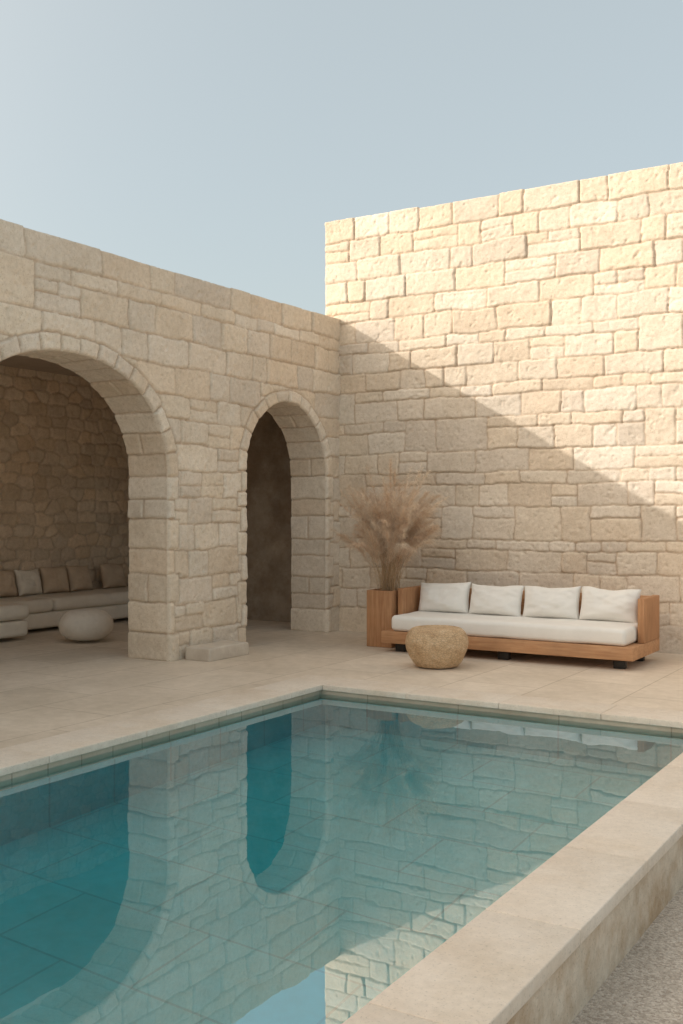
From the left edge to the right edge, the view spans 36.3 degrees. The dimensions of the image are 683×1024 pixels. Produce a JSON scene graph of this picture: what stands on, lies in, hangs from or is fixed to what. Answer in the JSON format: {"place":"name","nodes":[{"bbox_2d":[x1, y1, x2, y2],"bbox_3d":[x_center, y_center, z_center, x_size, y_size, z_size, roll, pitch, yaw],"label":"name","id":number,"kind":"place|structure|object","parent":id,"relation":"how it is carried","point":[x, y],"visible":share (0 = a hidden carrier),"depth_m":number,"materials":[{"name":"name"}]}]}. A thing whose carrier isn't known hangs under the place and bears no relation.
{"place":"outdoors","nodes":[
{"label":"outdoors","id":0,"kind":"place"},
{"bbox_2d":[0,618,682,748],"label":"patio","id":1,"kind":"structure","parent":0,"point":[53,681],"depth_m":10.29,"materials":[{"name":"stone"}]},
{"bbox_2d":[0,365,128,596],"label":"rubble inner wall","id":2,"kind":"structure","parent":1,"relation":"on","point":[64,483],"depth_m":15.29,"materials":[{"name":"stone"}]},
{"bbox_2d":[0,564,128,638],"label":"lounge sofa","id":3,"kind":"object","parent":1,"relation":"on","point":[31,606],"visible":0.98,"depth_m":14.47,"materials":[{"name":"beige fabric"}]},
{"bbox_2d":[58,609,113,640],"bbox_3d":[-3.157,1.390,12.885,0.660,0.380,0.658,0,0,32],"label":"round ottoman","id":4,"kind":"object","parent":1,"relation":"on","point":[85,624],"visible":1,"depth_m":12.64,"materials":[{"name":"white fabric"}]},
{"bbox_2d":[17,350,166,660],"bbox_3d":[-2.845,0.035,10.144,0.550,3.170,2.846,0,0,32],"label":"arch reveal","id":5,"kind":"object","parent":1,"relation":"on","point":[126,402],"visible":0.94,"depth_m":11.28,"materials":[{"name":"stone"}]},
{"bbox_2d":[20,355,292,631],"bbox_3d":[-3.053,-0.220,10.308,0.001,3.680,11.480,0,0,32],"label":"skin","id":6,"kind":"object","parent":1,"relation":"on","point":[129,481],"visible":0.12,"depth_m":11.47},
{"bbox_2d":[0,219,340,661],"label":"front wall","id":7,"kind":"structure","parent":1,"relation":"on","point":[212,373],"depth_m":11.57,"materials":[{"name":"stone"}]},
{"bbox_2d":[267,402,324,631],"bbox_3d":[-0.913,0.108,13.276,0.550,3.023,1.806,0,0,32],"label":"arch reveal","id":8,"kind":"object","parent":7,"relation":"attached to","point":[304,447],"visible":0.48,"depth_m":13.99,"materials":[{"name":"stone"}]},
{"bbox_2d":[185,640,247,661],"bbox_3d":[-1.371,1.536,11.539,0.350,0.157,0.705,0,0,32],"label":"stone step","id":9,"kind":"object","parent":1,"relation":"on","point":[216,650],"visible":1,"depth_m":11.33,"materials":[{"name":"beige stone"}]},
{"bbox_2d":[245,411,291,621],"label":"end wall","id":10,"kind":"structure","parent":1,"relation":"on","point":[268,554],"depth_m":15.35,"materials":[{"name":"paint"}]},
{"bbox_2d":[0,355,81,377],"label":"ceiling","id":11,"kind":"structure","parent":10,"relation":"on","point":[26,362],"depth_m":14.38,"materials":[{"name":"paint"}]},
{"bbox_2d":[0,675,682,1023],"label":"swimming pool","id":12,"kind":"structure","parent":1,"relation":"in","point":[554,938],"depth_m":4.63,"materials":[{"name":"stone"}]},
{"bbox_2d":[0,694,682,1023],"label":"water","id":13,"kind":"structure","parent":12,"relation":"in","point":[324,859],"depth_m":5.22,"materials":[{"name":"teal liquid"}]},
{"bbox_2d":[367,588,397,647],"bbox_3d":[0.538,1.265,12.510,0.340,0.670,0.360,0,0,32],"label":"wooden planter","id":14,"kind":"object","parent":1,"relation":"on","point":[382,608],"visible":0.57,"depth_m":12.36,"materials":[{"name":"brown wood"}]},
{"bbox_2d":[327,455,447,590],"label":"pampas grass","id":15,"kind":"object","parent":14,"relation":"in","point":[389,531],"depth_m":12.37,"materials":[{"name":"beige plant"}]},
{"bbox_2d":[405,625,468,668],"bbox_3d":[0.988,1.394,10.803,0.654,0.402,0.651,0,0,32],"label":"round side table","id":16,"kind":"object","parent":1,"relation":"on","point":[437,646],"visible":1,"depth_m":10.56,"materials":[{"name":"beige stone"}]},
{"bbox_2d":[325,162,682,653],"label":"stone wall","id":17,"kind":"structure","parent":1,"relation":"on","point":[510,371],"depth_m":12.75,"materials":[{"name":"stone"}]},
{"bbox_2d":[381,582,659,668],"bbox_3d":[1.951,1.210,11.639,2.900,0.783,1.000,0,0,32],"label":"outdoor sofa","id":18,"kind":"object","parent":1,"relation":"on","point":[620,628],"visible":1,"depth_m":11.34,"materials":[{"name":"white fabric"}]},
{"bbox_2d":[0,0,682,314],"label":"sky","id":19,"kind":"structure","parent":0,"point":[217,142],"materials":[{"name":"blue"}]},
{"bbox_2d":[571,885,682,1023],"bbox_3d":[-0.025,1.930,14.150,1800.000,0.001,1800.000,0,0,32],"label":"ground","id":20,"kind":"structure","parent":0,"point":[642,983],"depth_m":4.27,"materials":[{"name":"beige gravel"}]}
]}

